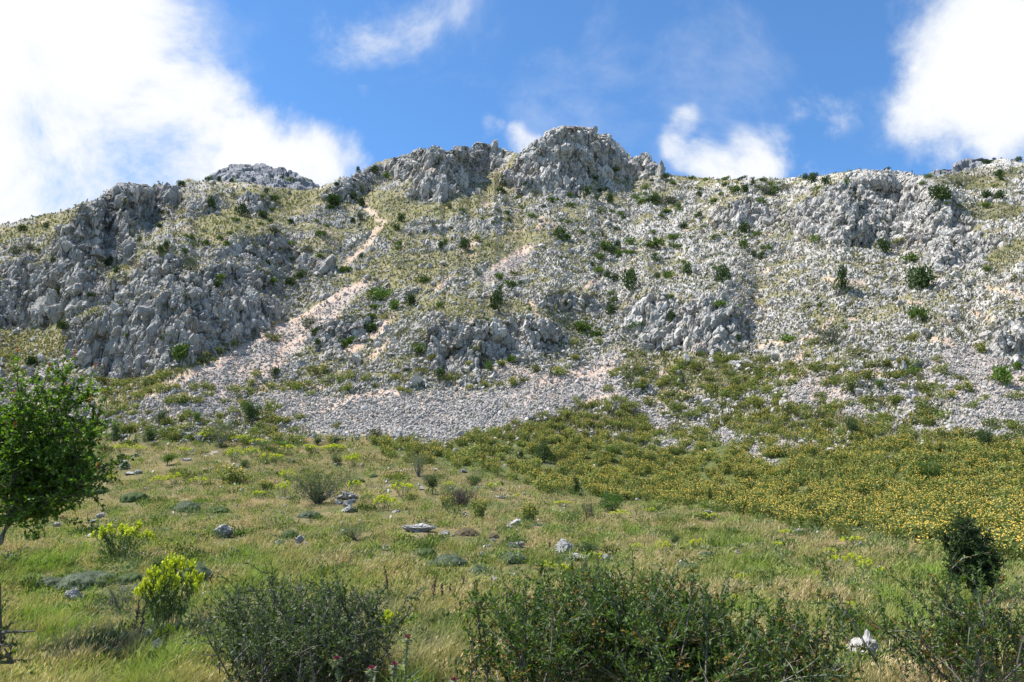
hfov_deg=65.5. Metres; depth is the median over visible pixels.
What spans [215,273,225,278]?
green shrub
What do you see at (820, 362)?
flowering shrub
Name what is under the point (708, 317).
rock crag
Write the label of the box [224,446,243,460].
spurge
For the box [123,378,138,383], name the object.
flowering shrub
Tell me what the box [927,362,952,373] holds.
flowering shrub
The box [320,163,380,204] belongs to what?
rock crag
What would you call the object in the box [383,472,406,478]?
flowering shrub
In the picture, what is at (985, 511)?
flowering shrub
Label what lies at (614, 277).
juniper bush
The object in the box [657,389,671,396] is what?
flowering shrub
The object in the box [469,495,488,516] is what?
flowering shrub
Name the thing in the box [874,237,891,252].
juniper bush
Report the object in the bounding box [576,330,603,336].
green shrub
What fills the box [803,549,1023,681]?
shrub
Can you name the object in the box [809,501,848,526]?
flowering shrub
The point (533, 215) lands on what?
green shrub
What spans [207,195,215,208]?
juniper bush
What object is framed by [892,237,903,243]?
flowering shrub
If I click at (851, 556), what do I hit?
spurge
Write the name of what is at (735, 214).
rock crag
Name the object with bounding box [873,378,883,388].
bush
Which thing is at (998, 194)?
juniper bush
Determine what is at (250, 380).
flowering shrub
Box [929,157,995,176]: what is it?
rocky hilltop
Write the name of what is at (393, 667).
thistle
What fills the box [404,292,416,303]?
juniper bush
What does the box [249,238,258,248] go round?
grey shrub
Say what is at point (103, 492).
cushion plant
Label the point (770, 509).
flowering shrub
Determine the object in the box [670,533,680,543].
bush
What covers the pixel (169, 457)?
bush
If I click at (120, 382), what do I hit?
flowering shrub
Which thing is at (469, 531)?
cushion plant
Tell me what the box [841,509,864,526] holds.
flowering shrub
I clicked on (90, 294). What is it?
juniper bush
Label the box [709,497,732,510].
flowering shrub
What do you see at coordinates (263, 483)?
flowering shrub
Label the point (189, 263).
grey shrub
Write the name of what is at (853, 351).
olive shrub
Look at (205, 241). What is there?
green shrub
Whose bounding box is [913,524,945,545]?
flowering shrub
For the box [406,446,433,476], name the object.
tree
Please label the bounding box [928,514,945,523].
flowering shrub
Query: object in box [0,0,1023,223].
sky
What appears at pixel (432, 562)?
cushion plant
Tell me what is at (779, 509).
flowering shrub
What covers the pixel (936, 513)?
flowering shrub
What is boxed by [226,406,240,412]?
flowering shrub
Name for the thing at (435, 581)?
dead stalk
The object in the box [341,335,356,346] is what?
green shrub
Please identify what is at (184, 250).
juniper bush
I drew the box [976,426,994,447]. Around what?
shrub
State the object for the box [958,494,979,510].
flowering shrub
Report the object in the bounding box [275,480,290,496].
spurge
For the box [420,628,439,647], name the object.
herb bush
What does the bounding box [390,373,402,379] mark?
flowering shrub
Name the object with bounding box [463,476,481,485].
bush
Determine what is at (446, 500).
flowering shrub
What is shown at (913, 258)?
green shrub
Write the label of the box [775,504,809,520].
flowering shrub
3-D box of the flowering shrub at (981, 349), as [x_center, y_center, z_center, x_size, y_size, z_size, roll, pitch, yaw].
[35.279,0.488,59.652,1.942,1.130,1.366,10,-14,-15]
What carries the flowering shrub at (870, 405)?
on the mountain slope
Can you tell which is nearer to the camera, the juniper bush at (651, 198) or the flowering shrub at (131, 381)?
the flowering shrub at (131, 381)
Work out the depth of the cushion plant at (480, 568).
13.77 m
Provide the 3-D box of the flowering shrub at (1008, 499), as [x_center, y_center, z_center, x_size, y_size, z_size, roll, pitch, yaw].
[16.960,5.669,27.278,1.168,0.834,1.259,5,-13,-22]
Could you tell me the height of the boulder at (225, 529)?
0.429 m
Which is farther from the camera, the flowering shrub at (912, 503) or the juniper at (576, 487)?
the juniper at (576, 487)
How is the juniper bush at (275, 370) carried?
on the mountain slope
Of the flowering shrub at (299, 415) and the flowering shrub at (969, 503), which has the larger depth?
the flowering shrub at (299, 415)
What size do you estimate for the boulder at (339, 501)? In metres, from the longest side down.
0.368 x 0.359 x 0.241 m
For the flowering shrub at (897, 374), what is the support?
on the mountain slope
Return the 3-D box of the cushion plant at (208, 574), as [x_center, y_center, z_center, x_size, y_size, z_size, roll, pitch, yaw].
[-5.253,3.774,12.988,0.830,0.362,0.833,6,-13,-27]
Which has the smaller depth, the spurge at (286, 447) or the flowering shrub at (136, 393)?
the spurge at (286, 447)
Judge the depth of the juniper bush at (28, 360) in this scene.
78.22 m
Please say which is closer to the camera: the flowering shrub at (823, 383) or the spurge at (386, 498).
the spurge at (386, 498)
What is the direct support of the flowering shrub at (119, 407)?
on the mountain slope
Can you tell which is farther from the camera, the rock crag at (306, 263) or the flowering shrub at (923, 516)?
the rock crag at (306, 263)
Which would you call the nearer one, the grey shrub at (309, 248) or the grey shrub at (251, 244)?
the grey shrub at (251, 244)
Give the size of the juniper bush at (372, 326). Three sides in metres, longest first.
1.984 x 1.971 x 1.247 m
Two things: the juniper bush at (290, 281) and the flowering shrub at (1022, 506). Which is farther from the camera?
the juniper bush at (290, 281)
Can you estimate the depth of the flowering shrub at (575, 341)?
79.78 m
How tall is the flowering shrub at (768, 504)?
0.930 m
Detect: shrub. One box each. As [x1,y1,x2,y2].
[6,242,25,254]
[23,241,35,249]
[93,374,119,382]
[102,407,116,417]
[107,274,119,284]
[109,377,125,386]
[110,404,130,411]
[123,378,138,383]
[123,410,141,415]
[130,390,144,398]
[139,375,158,381]
[152,380,171,392]
[155,371,171,378]
[161,418,177,424]
[164,393,177,403]
[165,382,180,390]
[165,559,427,681]
[170,422,189,430]
[173,392,191,402]
[182,254,196,270]
[186,233,194,238]
[188,381,199,390]
[195,418,213,424]
[199,239,209,244]
[199,378,213,388]
[200,423,216,431]
[202,391,214,395]
[214,464,245,483]
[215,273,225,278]
[216,411,226,418]
[223,240,232,245]
[223,383,243,391]
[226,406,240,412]
[229,192,239,196]
[229,216,240,221]
[237,399,253,407]
[244,377,256,386]
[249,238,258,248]
[250,368,262,376]
[253,421,268,428]
[255,479,274,488]
[258,410,279,421]
[263,396,278,411]
[264,332,284,341]
[264,424,278,432]
[265,223,281,234]
[268,430,284,440]
[276,386,288,390]
[284,433,307,442]
[293,413,306,419]
[300,243,313,252]
[301,315,314,328]
[302,364,327,372]
[314,229,327,235]
[319,362,328,373]
[326,433,341,442]
[332,422,342,427]
[336,371,347,382]
[340,266,352,271]
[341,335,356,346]
[343,370,355,377]
[355,210,364,220]
[358,182,365,190]
[362,372,371,380]
[366,287,395,301]
[366,426,381,438]
[369,304,382,308]
[379,313,390,318]
[382,171,390,177]
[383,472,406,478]
[389,298,401,310]
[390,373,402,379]
[395,386,406,391]
[406,492,416,500]
[408,343,426,352]
[413,365,427,372]
[414,274,432,282]
[436,300,443,307]
[440,494,456,507]
[441,374,452,380]
[441,486,483,506]
[447,371,460,380]
[448,544,864,681]
[464,383,473,388]
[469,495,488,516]
[473,235,482,240]
[485,360,493,369]
[494,272,504,279]
[495,359,505,365]
[501,280,516,285]
[505,356,515,362]
[507,375,521,386]
[518,501,538,520]
[520,377,529,382]
[525,212,537,217]
[530,364,539,372]
[536,410,548,417]
[550,363,569,375]
[564,202,577,207]
[570,338,578,343]
[572,319,594,330]
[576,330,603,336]
[582,496,595,518]
[593,252,605,259]
[593,266,603,274]
[593,337,603,344]
[596,206,606,213]
[599,240,609,246]
[601,384,614,391]
[605,295,617,302]
[607,368,618,375]
[614,249,628,253]
[623,236,636,244]
[628,320,645,330]
[630,193,639,199]
[633,376,648,387]
[634,363,643,370]
[635,195,646,204]
[637,237,667,247]
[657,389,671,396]
[660,350,671,356]
[661,194,673,202]
[662,195,677,203]
[663,272,672,277]
[667,233,681,239]
[674,364,685,369]
[675,391,692,399]
[688,361,702,370]
[702,383,723,393]
[707,197,717,203]
[708,233,721,239]
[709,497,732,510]
[713,299,728,307]
[725,496,750,513]
[728,184,741,194]
[732,495,752,513]
[738,239,749,248]
[740,362,755,367]
[743,504,755,516]
[744,494,762,507]
[745,376,771,387]
[746,494,764,506]
[749,498,768,518]
[755,197,765,202]
[755,354,763,360]
[756,181,772,194]
[757,176,767,181]
[759,243,773,250]
[760,363,777,374]
[760,498,778,516]
[762,497,783,510]
[762,503,785,515]
[766,501,788,517]
[770,184,781,190]
[772,503,796,519]
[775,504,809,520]
[776,508,799,525]
[778,334,796,342]
[779,181,793,190]
[781,360,795,367]
[783,498,805,510]
[784,377,795,386]
[784,508,816,525]
[788,498,810,510]
[790,366,809,377]
[792,505,812,528]
[795,495,817,507]
[802,503,824,530]
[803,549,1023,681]
[804,336,820,344]
[807,233,820,241]
[808,360,827,367]
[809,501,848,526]
[812,492,827,503]
[814,497,831,511]
[817,379,830,386]
[818,319,841,344]
[822,498,850,520]
[822,515,847,529]
[826,514,862,531]
[828,493,854,503]
[836,496,857,508]
[840,371,862,384]
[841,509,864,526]
[842,495,867,506]
[844,506,867,519]
[844,512,867,526]
[846,347,864,357]
[849,500,869,514]
[862,401,879,410]
[863,358,878,367]
[864,510,894,528]
[865,522,889,537]
[866,494,884,508]
[867,507,895,525]
[872,496,894,507]
[872,498,893,508]
[872,504,894,519]
[875,505,895,514]
[877,497,906,511]
[878,517,910,541]
[882,507,923,521]
[883,492,912,507]
[884,394,906,403]
[884,508,913,523]
[886,493,913,504]
[887,512,913,527]
[890,369,904,378]
[891,513,939,545]
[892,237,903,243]
[893,496,923,512]
[897,499,921,512]
[898,513,940,540]
[899,253,919,262]
[900,332,918,341]
[902,506,920,519]
[906,305,931,320]
[907,366,920,374]
[909,514,921,521]
[912,512,938,524]
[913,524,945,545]
[914,379,927,390]
[914,504,945,518]
[915,529,952,554]
[921,496,944,510]
[922,173,933,177]
[924,506,949,520]
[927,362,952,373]
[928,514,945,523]
[929,353,945,361]
[930,493,953,509]
[933,511,955,530]
[934,389,957,398]
[938,495,975,518]
[941,514,957,533]
[947,372,968,380]
[948,486,967,506]
[955,380,973,390]
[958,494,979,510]
[960,504,988,518]
[961,501,994,513]
[962,496,988,509]
[964,490,988,500]
[967,509,993,523]
[972,341,988,353]
[972,505,1011,530]
[973,515,996,530]
[976,501,999,512]
[977,201,990,206]
[981,496,1014,514]
[981,516,1023,533]
[983,266,992,271]
[983,525,1023,538]
[984,526,1023,561]
[984,529,1023,555]
[987,495,1022,505]
[992,506,1023,527]
[993,514,1010,528]
[996,502,1023,515]
[1001,514,1022,527]
[1002,518,1023,534]
[1003,525,1023,554]
[1004,390,1023,399]
[1004,501,1023,512]
[1010,361,1022,370]
[1011,537,1023,557]
[1013,497,1023,508]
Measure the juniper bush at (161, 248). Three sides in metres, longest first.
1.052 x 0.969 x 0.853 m
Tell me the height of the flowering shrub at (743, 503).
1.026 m
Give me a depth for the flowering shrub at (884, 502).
29.72 m
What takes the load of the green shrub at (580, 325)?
on the mountain slope
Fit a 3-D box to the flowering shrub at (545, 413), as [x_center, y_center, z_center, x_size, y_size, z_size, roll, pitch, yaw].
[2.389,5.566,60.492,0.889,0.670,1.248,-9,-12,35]
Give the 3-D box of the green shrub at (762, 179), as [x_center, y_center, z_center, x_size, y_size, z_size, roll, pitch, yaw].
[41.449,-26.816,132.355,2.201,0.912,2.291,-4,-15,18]
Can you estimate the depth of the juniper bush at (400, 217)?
115.48 m
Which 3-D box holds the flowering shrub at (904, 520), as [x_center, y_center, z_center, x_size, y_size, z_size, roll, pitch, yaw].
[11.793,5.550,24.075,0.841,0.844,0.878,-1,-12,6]
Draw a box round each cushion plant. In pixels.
[29,576,62,590]
[52,569,115,592]
[90,486,110,494]
[114,572,142,584]
[119,491,148,502]
[166,562,214,582]
[173,502,201,512]
[206,506,231,512]
[280,530,298,538]
[297,511,321,518]
[348,478,364,482]
[412,547,436,556]
[426,560,437,566]
[433,553,467,566]
[454,527,479,536]
[470,565,489,572]
[487,533,499,538]
[498,551,525,564]
[506,580,525,586]
[676,562,698,568]
[699,551,714,556]
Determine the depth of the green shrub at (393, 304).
84.15 m
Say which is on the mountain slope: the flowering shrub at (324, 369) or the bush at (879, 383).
the flowering shrub at (324, 369)
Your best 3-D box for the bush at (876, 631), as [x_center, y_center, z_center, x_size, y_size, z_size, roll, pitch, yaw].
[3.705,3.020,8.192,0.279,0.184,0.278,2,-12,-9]
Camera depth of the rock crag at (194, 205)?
116.81 m
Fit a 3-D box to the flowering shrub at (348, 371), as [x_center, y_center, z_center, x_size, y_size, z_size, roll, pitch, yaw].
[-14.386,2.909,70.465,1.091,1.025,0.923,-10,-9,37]
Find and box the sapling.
[0,583,34,664]
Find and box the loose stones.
[0,127,1023,465]
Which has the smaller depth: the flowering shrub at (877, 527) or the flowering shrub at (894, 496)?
the flowering shrub at (877, 527)
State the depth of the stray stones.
33.42 m
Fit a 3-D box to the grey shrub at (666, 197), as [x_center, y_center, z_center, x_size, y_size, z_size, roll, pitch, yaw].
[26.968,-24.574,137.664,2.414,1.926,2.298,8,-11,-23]
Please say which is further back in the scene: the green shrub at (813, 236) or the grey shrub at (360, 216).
the grey shrub at (360, 216)
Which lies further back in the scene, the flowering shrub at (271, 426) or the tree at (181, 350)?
the tree at (181, 350)
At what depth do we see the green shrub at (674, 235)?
115.62 m
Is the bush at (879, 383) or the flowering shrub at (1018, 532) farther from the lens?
the bush at (879, 383)
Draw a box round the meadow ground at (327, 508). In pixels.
[0,439,1023,681]
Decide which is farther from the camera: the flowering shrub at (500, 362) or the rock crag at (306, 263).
the rock crag at (306, 263)
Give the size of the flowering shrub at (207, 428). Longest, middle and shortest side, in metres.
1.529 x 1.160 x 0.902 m
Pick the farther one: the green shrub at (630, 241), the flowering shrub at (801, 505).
the green shrub at (630, 241)
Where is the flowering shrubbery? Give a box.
[95,339,1023,508]
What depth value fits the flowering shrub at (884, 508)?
28.52 m
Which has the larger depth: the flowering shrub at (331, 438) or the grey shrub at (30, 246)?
the grey shrub at (30, 246)
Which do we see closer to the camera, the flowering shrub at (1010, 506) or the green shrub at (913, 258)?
the flowering shrub at (1010, 506)
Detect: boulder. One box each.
[65,588,83,599]
[96,512,104,517]
[119,460,129,469]
[139,629,156,638]
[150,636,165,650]
[177,432,195,435]
[213,524,232,537]
[295,535,304,542]
[335,491,357,499]
[335,499,343,503]
[342,499,351,506]
[342,506,355,511]
[402,523,436,532]
[507,541,523,547]
[511,519,521,524]
[555,539,572,552]
[569,553,585,560]
[682,353,690,363]
[727,360,742,366]
[797,436,808,443]
[846,629,880,661]
[901,360,907,368]
[911,360,919,368]
[924,356,929,365]
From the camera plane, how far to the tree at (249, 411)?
60.43 m
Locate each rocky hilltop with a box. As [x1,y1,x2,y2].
[209,163,319,189]
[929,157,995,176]
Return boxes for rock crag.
[0,245,106,333]
[41,182,181,282]
[61,286,286,381]
[89,258,290,315]
[133,251,188,282]
[189,193,220,216]
[203,232,301,264]
[232,190,280,217]
[289,251,335,277]
[302,316,374,351]
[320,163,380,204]
[377,139,512,202]
[418,315,562,372]
[499,125,665,198]
[539,291,607,317]
[619,290,750,355]
[709,196,786,232]
[782,169,982,262]
[918,234,999,275]
[979,313,1023,364]
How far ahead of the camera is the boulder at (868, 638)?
7.27 m
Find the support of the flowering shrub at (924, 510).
on the meadow ground at (327, 508)
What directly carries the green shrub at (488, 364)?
on the mountain slope
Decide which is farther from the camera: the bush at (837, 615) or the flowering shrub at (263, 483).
the flowering shrub at (263, 483)
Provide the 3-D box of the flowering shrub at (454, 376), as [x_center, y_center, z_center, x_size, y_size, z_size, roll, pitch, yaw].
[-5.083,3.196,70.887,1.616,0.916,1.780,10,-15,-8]
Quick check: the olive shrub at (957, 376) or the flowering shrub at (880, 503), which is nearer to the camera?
the flowering shrub at (880, 503)
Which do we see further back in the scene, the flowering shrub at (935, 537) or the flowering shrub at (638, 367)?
the flowering shrub at (638, 367)
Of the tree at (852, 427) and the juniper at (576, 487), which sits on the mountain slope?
the tree at (852, 427)
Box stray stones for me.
[19,438,1004,636]
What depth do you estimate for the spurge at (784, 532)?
20.08 m
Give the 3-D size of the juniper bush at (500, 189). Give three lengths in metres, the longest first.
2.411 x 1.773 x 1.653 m
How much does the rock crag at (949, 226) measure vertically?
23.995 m
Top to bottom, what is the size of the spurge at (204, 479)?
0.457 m
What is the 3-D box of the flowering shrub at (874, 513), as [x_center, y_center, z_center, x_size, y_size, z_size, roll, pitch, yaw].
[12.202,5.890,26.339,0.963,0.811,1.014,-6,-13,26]
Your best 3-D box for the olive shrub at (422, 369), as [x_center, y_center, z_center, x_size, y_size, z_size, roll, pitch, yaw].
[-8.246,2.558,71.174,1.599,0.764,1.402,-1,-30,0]
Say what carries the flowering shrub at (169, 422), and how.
on the mountain slope
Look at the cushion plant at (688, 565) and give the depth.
14.53 m
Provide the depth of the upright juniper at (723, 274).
89.22 m
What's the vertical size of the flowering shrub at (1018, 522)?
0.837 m
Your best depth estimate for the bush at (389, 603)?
10.30 m
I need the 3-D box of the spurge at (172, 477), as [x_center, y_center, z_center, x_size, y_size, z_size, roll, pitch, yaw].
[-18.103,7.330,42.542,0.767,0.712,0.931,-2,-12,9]
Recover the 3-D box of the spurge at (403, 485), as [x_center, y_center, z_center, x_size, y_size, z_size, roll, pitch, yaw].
[-5.219,7.006,37.786,1.095,0.670,1.212,1,-12,-6]
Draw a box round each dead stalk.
[132,600,140,634]
[139,601,148,639]
[383,565,388,595]
[432,576,437,604]
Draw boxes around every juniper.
[104,424,122,440]
[105,257,112,265]
[141,429,155,441]
[233,202,249,216]
[489,292,501,311]
[491,288,505,304]
[529,440,554,462]
[550,224,570,240]
[572,476,583,493]
[599,491,623,510]
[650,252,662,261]
[713,263,731,282]
[833,263,849,295]
[913,458,945,480]
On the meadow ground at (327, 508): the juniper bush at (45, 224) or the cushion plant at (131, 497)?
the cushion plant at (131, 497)
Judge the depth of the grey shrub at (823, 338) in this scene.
68.52 m
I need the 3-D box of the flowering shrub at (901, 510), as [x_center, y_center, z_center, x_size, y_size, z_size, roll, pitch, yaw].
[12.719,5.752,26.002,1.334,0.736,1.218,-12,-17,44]
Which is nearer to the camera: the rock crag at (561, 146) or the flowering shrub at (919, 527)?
the flowering shrub at (919, 527)
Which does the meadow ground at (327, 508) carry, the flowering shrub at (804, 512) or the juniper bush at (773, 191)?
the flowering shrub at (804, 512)
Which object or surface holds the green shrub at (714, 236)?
on the mountain slope
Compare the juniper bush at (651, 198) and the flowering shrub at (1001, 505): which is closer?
the flowering shrub at (1001, 505)
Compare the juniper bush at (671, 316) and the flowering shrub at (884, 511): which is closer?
the flowering shrub at (884, 511)
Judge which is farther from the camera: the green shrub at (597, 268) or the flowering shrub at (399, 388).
the green shrub at (597, 268)
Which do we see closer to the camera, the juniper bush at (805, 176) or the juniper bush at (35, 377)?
the juniper bush at (35, 377)
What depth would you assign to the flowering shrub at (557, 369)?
72.14 m
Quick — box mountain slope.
[0,151,1023,442]
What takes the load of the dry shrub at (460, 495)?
on the meadow ground at (327, 508)
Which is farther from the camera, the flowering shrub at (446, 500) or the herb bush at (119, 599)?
the flowering shrub at (446, 500)
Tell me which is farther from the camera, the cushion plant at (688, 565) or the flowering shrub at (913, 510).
the flowering shrub at (913, 510)
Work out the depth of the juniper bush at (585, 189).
137.52 m
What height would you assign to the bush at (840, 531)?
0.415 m
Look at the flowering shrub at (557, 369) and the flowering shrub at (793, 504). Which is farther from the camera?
the flowering shrub at (557, 369)
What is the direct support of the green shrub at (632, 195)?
on the mountain slope
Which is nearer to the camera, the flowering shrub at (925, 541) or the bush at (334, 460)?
the flowering shrub at (925, 541)
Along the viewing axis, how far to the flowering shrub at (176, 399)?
63.27 m
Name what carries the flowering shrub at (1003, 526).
on the meadow ground at (327, 508)
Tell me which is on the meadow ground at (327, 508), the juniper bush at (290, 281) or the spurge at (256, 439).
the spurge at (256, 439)
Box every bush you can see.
[17,224,27,230]
[24,355,36,364]
[31,375,43,382]
[41,221,49,227]
[56,320,70,329]
[85,292,98,296]
[92,579,146,614]
[112,265,120,272]
[147,556,163,568]
[157,244,165,252]
[159,452,176,465]
[162,239,170,248]
[177,180,185,185]
[180,247,188,253]
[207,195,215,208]
[213,278,222,287]
[240,459,251,466]
[256,210,269,218]
[269,366,281,376]
[284,276,296,285]
[290,465,356,503]
[294,269,308,278]
[308,327,320,335]
[313,436,321,443]
[314,338,320,344]
[325,193,340,205]
[327,523,382,540]
[330,455,342,463]
[349,191,357,199]
[357,195,366,206]
[364,321,378,332]
[370,164,378,173]
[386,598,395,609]
[397,212,405,221]
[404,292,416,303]
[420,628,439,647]
[423,470,440,493]
[434,367,445,377]
[459,237,470,250]
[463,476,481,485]
[497,185,506,192]
[574,541,600,552]
[582,185,592,196]
[603,269,610,277]
[605,192,613,203]
[605,301,616,314]
[606,244,622,253]
[610,273,618,282]
[612,240,621,245]
[620,266,639,291]
[646,194,659,202]
[653,271,659,278]
[659,173,670,178]
[667,309,675,322]
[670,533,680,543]
[679,222,687,227]
[680,260,692,273]
[694,211,701,217]
[735,333,742,341]
[737,220,750,232]
[740,184,748,192]
[757,251,765,258]
[768,188,777,195]
[801,173,808,179]
[803,556,815,562]
[806,172,818,183]
[820,176,831,185]
[827,605,860,632]
[833,524,856,538]
[856,626,883,638]
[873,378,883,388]
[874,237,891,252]
[903,261,936,290]
[928,183,953,200]
[980,187,992,198]
[981,159,994,163]
[993,169,1005,176]
[993,189,1005,198]
[1012,156,1022,161]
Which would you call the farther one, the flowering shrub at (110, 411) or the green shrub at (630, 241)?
the green shrub at (630, 241)
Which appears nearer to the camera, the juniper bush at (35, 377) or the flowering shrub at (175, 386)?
the flowering shrub at (175, 386)
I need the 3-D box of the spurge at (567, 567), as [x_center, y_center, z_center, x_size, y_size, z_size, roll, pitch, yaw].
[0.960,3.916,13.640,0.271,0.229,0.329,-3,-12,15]
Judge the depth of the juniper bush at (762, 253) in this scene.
101.28 m
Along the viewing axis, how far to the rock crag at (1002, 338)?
59.28 m
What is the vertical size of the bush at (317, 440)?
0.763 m
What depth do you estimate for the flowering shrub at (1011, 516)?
22.54 m
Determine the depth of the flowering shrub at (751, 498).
34.90 m
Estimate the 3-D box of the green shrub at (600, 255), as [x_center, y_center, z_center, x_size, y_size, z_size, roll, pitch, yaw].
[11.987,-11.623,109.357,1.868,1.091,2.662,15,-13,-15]
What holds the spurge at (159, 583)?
on the meadow ground at (327, 508)
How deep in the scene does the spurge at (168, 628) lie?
7.91 m
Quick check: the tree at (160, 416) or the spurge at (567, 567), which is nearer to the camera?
the spurge at (567, 567)
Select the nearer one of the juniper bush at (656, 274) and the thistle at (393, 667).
the thistle at (393, 667)
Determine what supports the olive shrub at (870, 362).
on the mountain slope
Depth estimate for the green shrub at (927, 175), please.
103.60 m
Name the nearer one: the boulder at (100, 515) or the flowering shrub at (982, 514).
the flowering shrub at (982, 514)
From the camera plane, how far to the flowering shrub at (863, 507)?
28.81 m
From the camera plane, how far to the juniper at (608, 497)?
30.47 m
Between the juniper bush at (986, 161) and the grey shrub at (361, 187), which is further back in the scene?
the grey shrub at (361, 187)
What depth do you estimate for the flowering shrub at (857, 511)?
27.77 m
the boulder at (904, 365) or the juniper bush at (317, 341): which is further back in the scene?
the juniper bush at (317, 341)
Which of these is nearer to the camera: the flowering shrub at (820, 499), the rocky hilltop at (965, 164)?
the flowering shrub at (820, 499)
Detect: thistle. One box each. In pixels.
[330,655,343,681]
[364,665,377,681]
[388,661,400,681]
[395,635,422,681]
[447,677,459,681]
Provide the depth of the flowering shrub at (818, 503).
31.70 m
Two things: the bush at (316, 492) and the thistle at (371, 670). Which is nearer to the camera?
the thistle at (371, 670)
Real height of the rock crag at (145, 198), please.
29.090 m
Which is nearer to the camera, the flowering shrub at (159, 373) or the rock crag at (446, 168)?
the flowering shrub at (159, 373)
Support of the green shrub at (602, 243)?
on the mountain slope
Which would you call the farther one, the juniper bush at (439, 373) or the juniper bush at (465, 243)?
the juniper bush at (465, 243)
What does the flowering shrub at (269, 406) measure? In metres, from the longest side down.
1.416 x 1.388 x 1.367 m
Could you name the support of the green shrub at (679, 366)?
on the mountain slope
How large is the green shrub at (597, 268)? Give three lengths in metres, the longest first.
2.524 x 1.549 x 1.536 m
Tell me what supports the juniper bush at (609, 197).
on the mountain slope
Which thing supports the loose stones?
on the mountain slope
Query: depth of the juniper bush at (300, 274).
98.65 m
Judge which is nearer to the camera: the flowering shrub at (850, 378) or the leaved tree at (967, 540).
the leaved tree at (967, 540)
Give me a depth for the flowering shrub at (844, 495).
32.27 m
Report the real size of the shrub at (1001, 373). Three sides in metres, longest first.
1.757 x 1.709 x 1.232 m
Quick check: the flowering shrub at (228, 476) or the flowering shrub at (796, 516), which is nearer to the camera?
the flowering shrub at (796, 516)
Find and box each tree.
[0,345,136,545]
[152,406,168,427]
[170,342,190,363]
[193,409,201,420]
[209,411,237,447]
[240,399,264,422]
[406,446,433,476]
[607,445,616,456]
[679,372,686,386]
[784,401,793,413]
[808,496,820,522]
[845,415,858,441]
[929,511,1008,604]
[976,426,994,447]
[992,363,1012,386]
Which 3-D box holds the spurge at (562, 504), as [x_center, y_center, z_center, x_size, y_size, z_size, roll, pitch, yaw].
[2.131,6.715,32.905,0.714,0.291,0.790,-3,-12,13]
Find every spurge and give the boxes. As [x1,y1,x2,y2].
[90,519,155,560]
[112,443,131,451]
[132,552,204,627]
[133,445,145,451]
[150,475,167,485]
[155,623,183,641]
[166,472,181,484]
[175,446,192,454]
[189,477,207,484]
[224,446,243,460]
[230,434,247,442]
[243,447,259,455]
[249,438,266,444]
[252,490,265,498]
[261,452,283,462]
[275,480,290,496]
[279,444,295,450]
[279,469,295,479]
[303,444,321,451]
[322,445,345,452]
[343,453,360,466]
[348,479,362,489]
[373,493,399,510]
[375,610,400,634]
[390,482,413,495]
[488,481,501,490]
[539,560,557,571]
[554,500,571,506]
[561,563,574,574]
[581,551,602,560]
[609,510,628,517]
[656,540,671,553]
[689,538,704,548]
[703,512,718,520]
[734,572,748,585]
[778,528,793,536]
[813,568,824,579]
[828,554,845,565]
[840,536,864,544]
[844,552,862,566]
[855,558,874,571]
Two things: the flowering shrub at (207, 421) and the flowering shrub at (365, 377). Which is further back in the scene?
the flowering shrub at (365, 377)
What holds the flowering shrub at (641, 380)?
on the mountain slope
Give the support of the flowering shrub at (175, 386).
on the mountain slope
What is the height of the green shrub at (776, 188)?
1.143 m
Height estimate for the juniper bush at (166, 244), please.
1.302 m
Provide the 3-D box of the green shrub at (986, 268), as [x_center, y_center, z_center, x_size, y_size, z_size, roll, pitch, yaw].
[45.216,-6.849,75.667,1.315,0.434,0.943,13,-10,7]
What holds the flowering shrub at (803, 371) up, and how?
on the mountain slope
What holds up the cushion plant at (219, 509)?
on the meadow ground at (327, 508)
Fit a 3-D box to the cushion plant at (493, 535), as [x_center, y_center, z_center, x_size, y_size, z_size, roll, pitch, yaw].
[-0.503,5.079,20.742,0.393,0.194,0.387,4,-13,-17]
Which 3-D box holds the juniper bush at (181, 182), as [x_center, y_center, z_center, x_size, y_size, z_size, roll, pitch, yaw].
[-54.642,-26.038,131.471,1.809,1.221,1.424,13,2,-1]
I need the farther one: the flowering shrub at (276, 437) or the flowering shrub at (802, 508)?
the flowering shrub at (276, 437)
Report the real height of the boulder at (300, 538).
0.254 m
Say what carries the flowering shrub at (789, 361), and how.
on the mountain slope
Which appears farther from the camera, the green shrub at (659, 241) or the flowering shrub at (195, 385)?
the green shrub at (659, 241)
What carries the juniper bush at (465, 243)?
on the mountain slope
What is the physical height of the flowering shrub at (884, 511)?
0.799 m
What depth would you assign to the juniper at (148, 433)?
56.79 m
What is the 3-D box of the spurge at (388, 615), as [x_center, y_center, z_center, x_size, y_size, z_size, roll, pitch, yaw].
[-1.324,3.011,8.505,0.302,0.282,0.316,2,-12,-9]
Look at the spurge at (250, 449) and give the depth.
51.49 m
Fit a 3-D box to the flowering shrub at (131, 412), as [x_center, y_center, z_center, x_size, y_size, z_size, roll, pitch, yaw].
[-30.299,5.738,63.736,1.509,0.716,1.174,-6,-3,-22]
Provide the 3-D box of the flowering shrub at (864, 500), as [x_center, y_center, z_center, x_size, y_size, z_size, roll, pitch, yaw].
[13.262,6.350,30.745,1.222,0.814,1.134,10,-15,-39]
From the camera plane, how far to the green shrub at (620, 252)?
110.56 m
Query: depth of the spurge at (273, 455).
49.28 m
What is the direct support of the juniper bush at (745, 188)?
on the mountain slope
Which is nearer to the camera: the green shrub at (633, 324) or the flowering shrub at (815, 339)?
the flowering shrub at (815, 339)
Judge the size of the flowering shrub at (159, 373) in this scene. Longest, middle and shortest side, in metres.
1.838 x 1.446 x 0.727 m
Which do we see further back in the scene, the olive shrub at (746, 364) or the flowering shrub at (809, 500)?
the olive shrub at (746, 364)
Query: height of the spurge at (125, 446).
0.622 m

